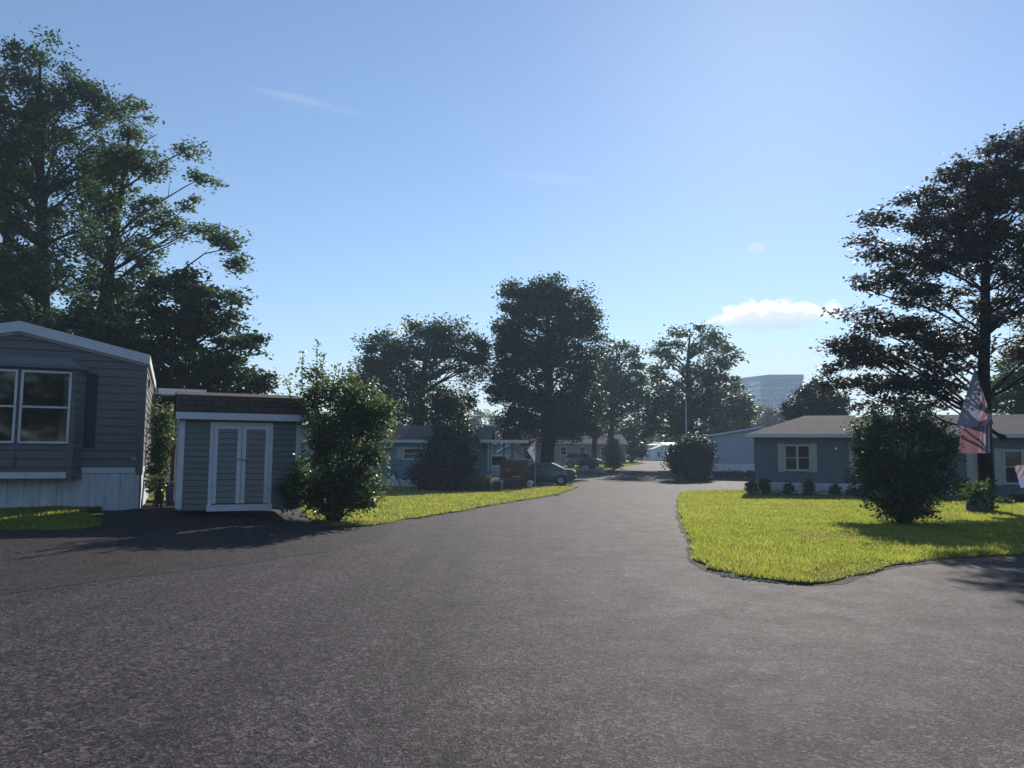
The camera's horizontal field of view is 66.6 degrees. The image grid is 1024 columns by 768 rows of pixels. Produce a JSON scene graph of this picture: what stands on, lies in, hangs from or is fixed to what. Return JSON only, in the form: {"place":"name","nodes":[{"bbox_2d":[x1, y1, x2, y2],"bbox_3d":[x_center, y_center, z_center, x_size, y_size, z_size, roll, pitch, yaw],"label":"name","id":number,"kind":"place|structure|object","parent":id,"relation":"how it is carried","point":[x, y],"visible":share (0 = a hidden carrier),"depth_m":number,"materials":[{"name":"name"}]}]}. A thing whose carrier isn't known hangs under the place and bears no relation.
{"place":"outdoors","nodes":[
{"label":"outdoors","id":0,"kind":"place"},
{"bbox_2d":[0,503,104,531],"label":"lawn","id":1,"kind":"structure","parent":0,"point":[93,509],"depth_m":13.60,"materials":[{"name":"green plant"}]},
{"bbox_2d":[0,506,399,594],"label":"driveway","id":2,"kind":"structure","parent":0,"point":[129,546],"depth_m":12.51,"materials":[{"name":"grey asphalt"}]},
{"bbox_2d":[147,472,171,506],"bbox_3d":[-8.246,2.467,18.205,0.552,0.852,0.601,0,-5,0],"label":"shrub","id":3,"kind":"object","parent":2,"relation":"on","point":[159,483],"visible":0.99,"depth_m":18.11,"materials":[{"name":"green plant"}]},
{"bbox_2d":[173,391,306,511],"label":"storage shed","id":4,"kind":"structure","parent":2,"relation":"on","point":[235,451],"depth_m":16.85,"materials":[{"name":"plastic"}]},
{"bbox_2d":[211,425,241,503],"bbox_3d":[-6.129,1.722,16.767,0.568,1.672,0.040,3,-6,-24],"label":"door","id":5,"kind":"structure","parent":4,"relation":"in","point":[220,458],"depth_m":16.76,"materials":[{"name":"white wood"}]},
{"bbox_2d":[237,425,269,502],"bbox_3d":[-5.635,1.743,16.964,0.664,1.672,0.092,3,-6,-24],"label":"door","id":6,"kind":"structure","parent":4,"relation":"in","point":[254,487],"depth_m":17.00,"materials":[{"name":"metal"}]},
{"bbox_2d":[146,485,576,526],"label":"lawn","id":7,"kind":"structure","parent":0,"point":[318,521],"depth_m":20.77,"materials":[{"name":"green plant"}]},
{"bbox_2d":[34,292,151,340],"bbox_3d":[-17.959,0.472,32.747,6.735,8.405,4.287,0,-5,0],"label":"broadleaf tree","id":8,"kind":"object","parent":7,"relation":"on","point":[50,311],"depth_m":32.14,"materials":[{"name":"green plant"}]},
{"bbox_2d":[32,261,284,456],"bbox_3d":[-13.471,-0.139,29.529,9.926,8.944,5.476,0,-5,0],"label":"broadleaf tree","id":9,"kind":"object","parent":7,"relation":"on","point":[193,319],"visible":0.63,"depth_m":28.99,"materials":[{"name":"green plant"}]},
{"bbox_2d":[401,382,499,490],"bbox_3d":[-3.220,3.104,40.871,5.217,6.314,3.369,0,-5,0],"label":"cedar bush","id":10,"kind":"object","parent":7,"relation":"on","point":[439,466],"visible":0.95,"depth_m":40.35,"materials":[{"name":"green plant"}]},
{"bbox_2d":[455,473,494,491],"bbox_3d":[-1.686,5.087,39.788,2.432,1.382,1.528,2,-5,-13],"label":"bush","id":11,"kind":"object","parent":7,"relation":"on","point":[476,483],"visible":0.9,"depth_m":39.54,"materials":[{"name":"green plant"}]},
{"bbox_2d":[491,480,503,488],"bbox_3d":[-0.838,5.562,42.876,0.760,0.500,0.400,0,-5,0],"label":"bench","id":12,"kind":"object","parent":7,"relation":"on","point":[498,481],"visible":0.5,"depth_m":42.70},
{"bbox_2d":[526,480,534,487],"bbox_3d":[0.971,5.665,44.139,0.661,0.548,0.958,0,-5,0],"label":"flower tub","id":13,"kind":"object","parent":7,"relation":"on","point":[529,483],"visible":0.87,"depth_m":43.91,"materials":[{"name":"grey ceramic"}]},
{"bbox_2d":[527,441,535,488],"bbox_3d":[1.074,4.506,43.373,0.490,2.724,0.123,0,-5,0],"label":"flag","id":14,"kind":"object","parent":7,"relation":"on","point":[531,449],"visible":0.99,"depth_m":43.44,"materials":[{"name":"fabric"}]},
{"bbox_2d":[90,455,652,523],"bbox_3d":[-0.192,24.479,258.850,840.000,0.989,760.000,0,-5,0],"label":"ground","id":15,"kind":"structure","parent":0,"point":[97,514],"depth_m":19.64,"materials":[{"name":"green plant"}]},
{"bbox_2d":[0,22,127,332],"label":"oak tree","id":16,"kind":"object","parent":15,"relation":"on","point":[36,115],"visible":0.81,"depth_m":36.38,"materials":[{"name":"green plant"}]},
{"bbox_2d":[0,104,128,333],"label":"oak tree","id":17,"kind":"object","parent":15,"relation":"on","point":[4,242],"visible":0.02,"depth_m":38.72,"materials":[{"name":"green plant"}]},
{"bbox_2d":[0,321,156,509],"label":"mobile home","id":18,"kind":"object","parent":15,"relation":"on","point":[74,422],"visible":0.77,"depth_m":17.20,"materials":[{"name":"grey plastic"}]},
{"bbox_2d":[0,369,18,442],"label":"window","id":19,"kind":"structure","parent":18,"relation":"in","point":[9,370],"depth_m":16.53,"materials":[{"name":"white glass"}]},
{"bbox_2d":[17,370,71,443],"bbox_3d":[-10.040,0.495,16.774,0.942,1.562,0.067,3,-6,-23],"label":"window","id":20,"kind":"structure","parent":18,"relation":"in","point":[23,371],"depth_m":16.75,"materials":[{"name":"glass"}]},
{"bbox_2d":[60,93,256,335],"bbox_3d":[-14.201,-3.784,31.570,7.846,16.645,3.904,0,-5,0],"label":"oak tree","id":21,"kind":"object","parent":15,"relation":"on","point":[131,159],"visible":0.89,"depth_m":31.44,"materials":[{"name":"green plant"}]},
{"bbox_2d":[144,396,176,503],"bbox_3d":[-9.082,1.706,20.128,1.207,2.763,1.222,0,-5,0],"label":"shrub","id":22,"kind":"object","parent":15,"relation":"on","point":[160,452],"visible":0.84,"depth_m":20.02,"materials":[{"name":"green plant"}]},
{"bbox_2d":[165,481,173,504],"bbox_3d":[-8.287,2.686,19.165,0.500,0.565,0.525,2,-5,-20],"label":"recycling bin","id":23,"kind":"object","parent":15,"relation":"on","point":[169,491],"visible":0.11,"depth_m":18.96,"materials":[{"name":"blue plastic"}]},
{"bbox_2d":[170,447,175,480],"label":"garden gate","id":24,"kind":"structure","parent":15,"relation":"on","point":[172,473],"depth_m":20.12,"materials":[{"name":"brown wood"}]},
{"bbox_2d":[158,388,205,395],"bbox_3d":[-10.657,2.038,25.006,1.360,3.580,2.650,3,-6,-23],"label":"porch canopy","id":25,"kind":"object","parent":15,"relation":"on","point":[166,392],"visible":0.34,"depth_m":23.87,"materials":[{"name":"white metal"}]},
{"bbox_2d":[268,339,408,521],"bbox_3d":[-3.865,1.085,17.378,2.861,4.271,2.245,3,-6,-27],"label":"shrub","id":26,"kind":"object","parent":15,"relation":"on","point":[342,486],"visible":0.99,"depth_m":17.19,"materials":[{"name":"green plant"}]},
{"bbox_2d":[164,487,577,526],"bbox_3d":[-9.066,4.461,31.760,26.304,0.609,31.524,0,-5,0],"label":"dirt edge","id":27,"kind":"object","parent":15,"relation":"on","point":[308,521],"visible":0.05,"depth_m":20.14,"materials":[{"name":"brown soil"}]},
{"bbox_2d":[300,425,495,486],"bbox_3d":[-7.207,4.579,48.360,12.183,4.027,5.035,0,-5,2],"label":"mobile home","id":28,"kind":"object","parent":15,"relation":"on","point":[407,442],"visible":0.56,"depth_m":46.15,"materials":[{"name":"blue"}]},
{"bbox_2d":[403,447,422,459],"bbox_3d":[-5.823,4.125,46.112,1.248,0.737,0.067,0,-5,2],"label":"window","id":29,"kind":"structure","parent":28,"relation":"in","point":[409,453],"depth_m":46.12,"materials":[{"name":"white glass"}]},
{"bbox_2d":[339,312,499,425],"bbox_3d":[-7.524,0.789,62.251,13.356,13.393,7.157,0,-5,0],"label":"oak tree","id":30,"kind":"object","parent":15,"relation":"on","point":[440,342],"visible":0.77,"depth_m":61.56,"materials":[{"name":"green plant"}]},
{"bbox_2d":[464,409,512,431],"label":"broadleaf tree","id":31,"kind":"object","parent":15,"relation":"on","point":[478,417],"visible":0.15,"depth_m":169.57,"materials":[{"name":"green plant"}]},
{"bbox_2d":[481,440,528,488],"bbox_3d":[-0.416,4.673,44.913,2.697,2.858,4.100,0,-5,0],"label":"porch","id":32,"kind":"object","parent":15,"relation":"on","point":[517,471],"visible":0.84,"depth_m":43.69,"materials":[{"name":"brown wood"}]},
{"bbox_2d":[496,444,521,479],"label":"garden shed","id":33,"kind":"structure","parent":15,"relation":"on","point":[516,451],"depth_m":56.84,"materials":[{"name":"beige"}]},
{"bbox_2d":[492,432,541,465],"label":"mobile home","id":34,"kind":"object","parent":15,"relation":"on","point":[496,447],"visible":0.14,"depth_m":73.39,"materials":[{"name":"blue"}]},
{"bbox_2d":[523,447,532,459],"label":"window","id":35,"kind":"structure","parent":34,"relation":"in","point":[529,457],"depth_m":73.29,"materials":[{"name":"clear glass"}]},
{"bbox_2d":[472,271,618,462],"bbox_3d":[2.735,-0.870,64.461,12.131,17.215,8.574,0,-5,0],"label":"maple tree","id":36,"kind":"object","parent":15,"relation":"on","point":[558,416],"visible":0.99,"depth_m":63.30,"materials":[{"name":"green plant"}]},
{"bbox_2d":[563,453,602,467],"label":"parked car","id":37,"kind":"object","parent":15,"relation":"on","point":[570,460],"visible":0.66,"depth_m":86.89,"materials":[{"name":"silver paint"}]},
{"bbox_2d":[579,465,590,473],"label":"flower clump","id":38,"kind":"object","parent":15,"relation":"on","point":[586,469],"visible":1,"depth_m":70.43,"materials":[{"name":"green plant"}]},
{"bbox_2d":[554,434,627,464],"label":"mobile home","id":39,"kind":"object","parent":15,"relation":"on","point":[562,450],"visible":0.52,"depth_m":98.26,"materials":[{"name":"grey"}]},
{"bbox_2d":[560,447,566,454],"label":"window","id":40,"kind":"structure","parent":39,"relation":"in","point":[563,450],"depth_m":97.80,"materials":[{"name":"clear glass"}]},
{"bbox_2d":[579,447,585,452],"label":"window","id":41,"kind":"structure","parent":39,"relation":"in","point":[581,449],"depth_m":98.16,"materials":[{"name":"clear glass"}]},
{"bbox_2d":[600,447,605,455],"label":"window","id":42,"kind":"structure","parent":39,"relation":"in","point":[602,451],"depth_m":98.50,"materials":[{"name":"grey glass"}]},
{"bbox_2d":[594,466,603,472],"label":"flower clump","id":43,"kind":"object","parent":15,"relation":"on","point":[599,469],"visible":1,"depth_m":71.40,"materials":[{"name":"green plant"}]},
{"bbox_2d":[601,434,624,470],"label":"tree","id":44,"kind":"object","parent":15,"relation":"on","point":[612,459],"visible":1,"depth_m":77.38,"materials":[{"name":"green plant"}]},
{"bbox_2d":[619,420,650,461],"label":"cedar tree","id":45,"kind":"object","parent":15,"relation":"on","point":[634,451],"visible":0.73,"depth_m":105.00,"materials":[{"name":"green plant"}]},
{"bbox_2d":[614,416,678,446],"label":"broadleaf tree","id":46,"kind":"object","parent":15,"relation":"on","point":[663,439],"visible":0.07,"depth_m":148.55,"materials":[{"name":"green plant"}]},
{"bbox_2d":[303,406,997,441],"bbox_3d":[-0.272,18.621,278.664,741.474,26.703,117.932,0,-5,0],"label":"distant woods","id":47,"kind":"object","parent":15,"relation":"on","point":[591,433],"depth_m":248.47,"materials":[{"name":"green plant"}]},
{"bbox_2d":[630,442,672,459],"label":"mobile home","id":48,"kind":"object","parent":15,"relation":"on","point":[651,444],"visible":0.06,"depth_m":139.30,"materials":[{"name":"white"}]},
{"bbox_2d":[648,444,669,460],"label":"garden shed","id":49,"kind":"structure","parent":15,"relation":"on","point":[656,452],"depth_m":131.58,"materials":[{"name":"white metal"}]},
{"bbox_2d":[685,400,686,433],"bbox_3d":[13.374,4.337,59.860,0.152,6.162,0.160,0,-5,0],"label":"light pole","id":50,"kind":"object","parent":15,"relation":"on","point":[685,417],"visible":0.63,"depth_m":59.99,"materials":[{"name":"metal"}]},
{"bbox_2d":[622,322,751,447],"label":"maple tree","id":51,"kind":"object","parent":15,"relation":"on","point":[706,402],"visible":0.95,"depth_m":81.47,"materials":[{"name":"green plant"}]},
{"bbox_2d":[659,430,723,480],"bbox_3d":[12.772,5.387,55.773,4.518,4.121,4.215,0,-5,0],"label":"cedar bush","id":52,"kind":"object","parent":15,"relation":"on","point":[689,458],"visible":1,"depth_m":54.96,"materials":[{"name":"green plant"}]},
{"bbox_2d":[695,426,766,477],"bbox_3d":[20.860,6.039,66.377,10.300,4.422,12.500,-1,-5,14],"label":"mobile home","id":53,"kind":"object","parent":15,"relation":"on","point":[736,451],"visible":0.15,"depth_m":61.12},
{"bbox_2d":[711,468,754,478],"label":"ground cover","id":54,"kind":"object","parent":15,"relation":"on","point":[733,474],"visible":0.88,"depth_m":58.99,"materials":[{"name":"green plant"}]},
{"bbox_2d":[700,384,766,431],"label":"broadleaf tree","id":55,"kind":"object","parent":15,"relation":"on","point":[745,410],"visible":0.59,"depth_m":87.06,"materials":[{"name":"green plant"}]},
{"bbox_2d":[730,374,803,420],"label":"office building","id":56,"kind":"structure","parent":15,"relation":"on","point":[773,390],"depth_m":300.39,"materials":[{"name":"grey glass"}]},
{"bbox_2d":[737,391,760,395],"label":"window","id":57,"kind":"structure","parent":56,"relation":"in","point":[755,393],"depth_m":303.10,"materials":[{"name":"blue glass"}]},
{"bbox_2d":[737,386,760,391],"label":"window","id":58,"kind":"structure","parent":56,"relation":"in","point":[755,388],"depth_m":304.14,"materials":[{"name":"blue glass"}]},
{"bbox_2d":[740,381,760,386],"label":"window","id":59,"kind":"structure","parent":56,"relation":"in","point":[755,383],"depth_m":304.29,"materials":[{"name":"blue glass"}]},
{"bbox_2d":[751,396,760,400],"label":"window","id":60,"kind":"structure","parent":56,"relation":"in","point":[756,397],"depth_m":302.14,"materials":[{"name":"blue glass"}]},
{"bbox_2d":[763,391,794,394],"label":"window","id":61,"kind":"structure","parent":56,"relation":"in","point":[764,392],"depth_m":299.94,"materials":[{"name":"blue glass"}]},
{"bbox_2d":[763,401,797,404],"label":"window","id":62,"kind":"structure","parent":56,"relation":"in","point":[765,402],"depth_m":299.90,"materials":[{"name":"blue glass"}]},
{"bbox_2d":[762,386,798,389],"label":"window","id":63,"kind":"structure","parent":56,"relation":"in","point":[763,387],"depth_m":300.05,"materials":[{"name":"blue glass"}]},
{"bbox_2d":[763,396,799,399],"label":"window","id":64,"kind":"structure","parent":56,"relation":"in","point":[764,397],"depth_m":299.86,"materials":[{"name":"blue glass"}]},
{"bbox_2d":[762,381,802,384],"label":"window","id":65,"kind":"structure","parent":56,"relation":"in","point":[763,382],"depth_m":300.08,"materials":[{"name":"blue glass"}]},
{"bbox_2d":[768,376,860,421],"bbox_3d":[22.447,3.265,57.916,6.806,7.799,4.529,0,-5,0],"label":"tree","id":66,"kind":"object","parent":15,"relation":"on","point":[808,403],"visible":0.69,"depth_m":57.28,"materials":[{"name":"green plant"}]},
{"bbox_2d":[675,494,1023,584],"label":"dirt edge","id":67,"kind":"object","parent":15,"relation":"on","point":[848,579],"visible":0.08,"depth_m":11.67,"materials":[{"name":"brown soil"}]},
{"bbox_2d":[720,571,778,582],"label":"gravel","id":68,"kind":"structure","parent":67,"relation":"on","point":[731,574],"depth_m":10.20,"materials":[{"name":"grey gravel"}]},
{"bbox_2d":[745,414,1023,497],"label":"mobile home","id":69,"kind":"object","parent":15,"relation":"on","point":[797,452],"visible":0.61,"depth_m":34.93,"materials":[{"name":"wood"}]},
{"bbox_2d":[783,444,811,471],"bbox_3d":[12.895,3.331,35.239,1.178,1.224,0.067,-1,-5,18],"label":"window","id":70,"kind":"structure","parent":69,"relation":"in","point":[797,457],"depth_m":35.23,"materials":[{"name":"white glass"}]},
{"bbox_2d":[974,453,977,482],"bbox_3d":[19.670,3.492,33.020,0.132,1.417,0.067,-1,-5,18],"label":"window","id":71,"kind":"structure","parent":69,"relation":"in","point":[975,454],"depth_m":33.00,"materials":[{"name":"white glass"}]},
{"bbox_2d":[1002,449,1023,484],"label":"window","id":72,"kind":"structure","parent":69,"relation":"in","point":[1011,458],"depth_m":32.62,"materials":[{"name":"white glass"}]},
{"bbox_2d":[964,353,1023,413],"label":"broadleaf tree","id":73,"kind":"object","parent":15,"relation":"on","point":[1016,394],"visible":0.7,"depth_m":45.59,"materials":[{"name":"green plant"}]},
{"bbox_2d":[491,454,509,476],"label":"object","id":74,"kind":"object","parent":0,"point":[496,460],"visible":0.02,"depth_m":51.90,"materials":[{"name":"white paint"}]},
{"bbox_2d":[0,461,1023,767],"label":"road","id":75,"kind":"structure","parent":0,"point":[596,621],"depth_m":6.13,"materials":[{"name":"grey asphalt"}]},
{"bbox_2d":[507,462,576,485],"bbox_3d":[1.896,5.771,50.183,4.492,1.493,2.100,0,-5,8],"label":"parked car","id":76,"kind":"object","parent":75,"relation":"on","point":[553,472],"visible":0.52,"depth_m":49.28,"materials":[{"name":"paint"}]},
{"bbox_2d":[575,456,598,472],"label":"round bush","id":77,"kind":"object","parent":75,"relation":"on","point":[591,462],"visible":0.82,"depth_m":72.25,"materials":[{"name":"green plant"}]},
{"bbox_2d":[0,0,1023,441],"label":"sky","id":78,"kind":"structure","parent":0,"point":[383,162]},
{"bbox_2d":[563,460,639,471],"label":"lawn","id":79,"kind":"structure","parent":0,"point":[602,471],"depth_m":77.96,"materials":[{"name":"green plant"}]},
{"bbox_2d":[584,359,611,457],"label":"broadleaf tree","id":80,"kind":"object","parent":79,"relation":"on","point":[594,448],"depth_m":89.48,"materials":[{"name":"green plant"}]},
{"bbox_2d":[585,333,654,467],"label":"broadleaf tree","id":81,"kind":"object","parent":79,"relation":"on","point":[620,385],"visible":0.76,"depth_m":85.28,"materials":[{"name":"green plant"}]},
{"bbox_2d":[749,400,785,427],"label":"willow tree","id":82,"kind":"object","parent":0,"point":[768,420],"visible":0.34,"depth_m":148.38,"materials":[{"name":"green plant"}]},
{"bbox_2d":[675,489,1023,584],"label":"lawn","id":83,"kind":"structure","parent":0,"point":[840,578],"depth_m":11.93,"materials":[{"name":"green plant"}]},
{"bbox_2d":[742,478,760,494],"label":"bed plant","id":84,"kind":"object","parent":83,"relation":"on","point":[750,487],"visible":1,"depth_m":34.86,"materials":[{"name":"green plant"}]},
{"bbox_2d":[758,478,774,493],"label":"bed plant","id":85,"kind":"object","parent":83,"relation":"on","point":[763,486],"visible":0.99,"depth_m":34.73,"materials":[{"name":"green plant"}]},
{"bbox_2d":[782,481,797,493],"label":"bed plant","id":86,"kind":"object","parent":83,"relation":"on","point":[789,488],"visible":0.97,"depth_m":34.42,"materials":[{"name":"green plant"}]},
{"bbox_2d":[752,490,854,495],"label":"ground cover","id":87,"kind":"object","parent":83,"relation":"on","point":[781,492],"visible":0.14,"depth_m":34.33,"materials":[{"name":"brown plant"}]},
{"bbox_2d":[799,477,818,494],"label":"bed plant","id":88,"kind":"object","parent":83,"relation":"on","point":[808,487],"visible":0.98,"depth_m":34.22,"materials":[{"name":"green plant"}]},
{"bbox_2d":[827,483,843,494],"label":"bed plant","id":89,"kind":"object","parent":83,"relation":"on","point":[835,488],"visible":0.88,"depth_m":33.87,"materials":[{"name":"green plant"}]},
{"bbox_2d":[843,486,860,495],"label":"bed plant","id":90,"kind":"object","parent":83,"relation":"on","point":[848,490],"visible":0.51,"depth_m":33.70,"materials":[{"name":"green plant"}]},
{"bbox_2d":[835,397,972,524],"bbox_3d":[9.213,1.859,18.402,2.937,3.139,2.621,0,-5,0],"label":"round bush","id":91,"kind":"object","parent":83,"relation":"on","point":[906,501],"visible":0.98,"depth_m":18.02,"materials":[{"name":"green plant"}]},
{"bbox_2d":[806,120,1023,509],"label":"purple maple","id":92,"kind":"object","parent":83,"relation":"on","point":[985,196],"visible":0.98,"depth_m":24.32,"materials":[{"name":"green plant"}]},
{"bbox_2d":[955,366,1008,452],"bbox_3d":[14.076,0.771,23.357,1.754,2.619,0.359,1,-5,-8],"label":"flag","id":93,"kind":"object","parent":92,"relation":"attached to","point":[975,421],"visible":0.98,"depth_m":23.27,"materials":[{"name":"multicoloured fabric"}]},
{"bbox_2d":[948,473,971,499],"bbox_3d":[17.423,4.026,30.288,0.880,1.117,0.915,-3,-6,35],"label":"garden plant","id":94,"kind":"object","parent":83,"relation":"on","point":[962,483],"visible":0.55,"depth_m":30.19,"materials":[{"name":"green plant"}]},
{"bbox_2d":[953,484,971,497],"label":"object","id":95,"kind":"object","parent":83,"relation":"on","point":[954,491],"visible":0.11,"depth_m":32.30,"materials":[{"name":"green plant"}]},
{"bbox_2d":[955,477,1002,512],"bbox_3d":[13.768,3.282,22.991,1.224,1.142,1.365,-1,-5,17],"label":"stone planter","id":96,"kind":"object","parent":83,"relation":"on","point":[975,494],"visible":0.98,"depth_m":22.79,"materials":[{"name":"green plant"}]},
{"bbox_2d":[994,494,1015,504],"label":"garden plant","id":97,"kind":"object","parent":83,"relation":"on","point":[1005,500],"visible":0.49,"depth_m":27.16,"materials":[{"name":"green plant"}]},
{"bbox_2d":[1006,490,1023,502],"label":"garden plant","id":98,"kind":"object","parent":83,"relation":"on","point":[1016,497],"visible":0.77,"depth_m":28.67,"materials":[{"name":"green plant"}]},
{"bbox_2d":[1014,465,1023,487],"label":"flag","id":99,"kind":"object","parent":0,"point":[1019,469],"visible":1,"depth_m":23.68,"materials":[{"name":"multicoloured fabric"}]}
]}

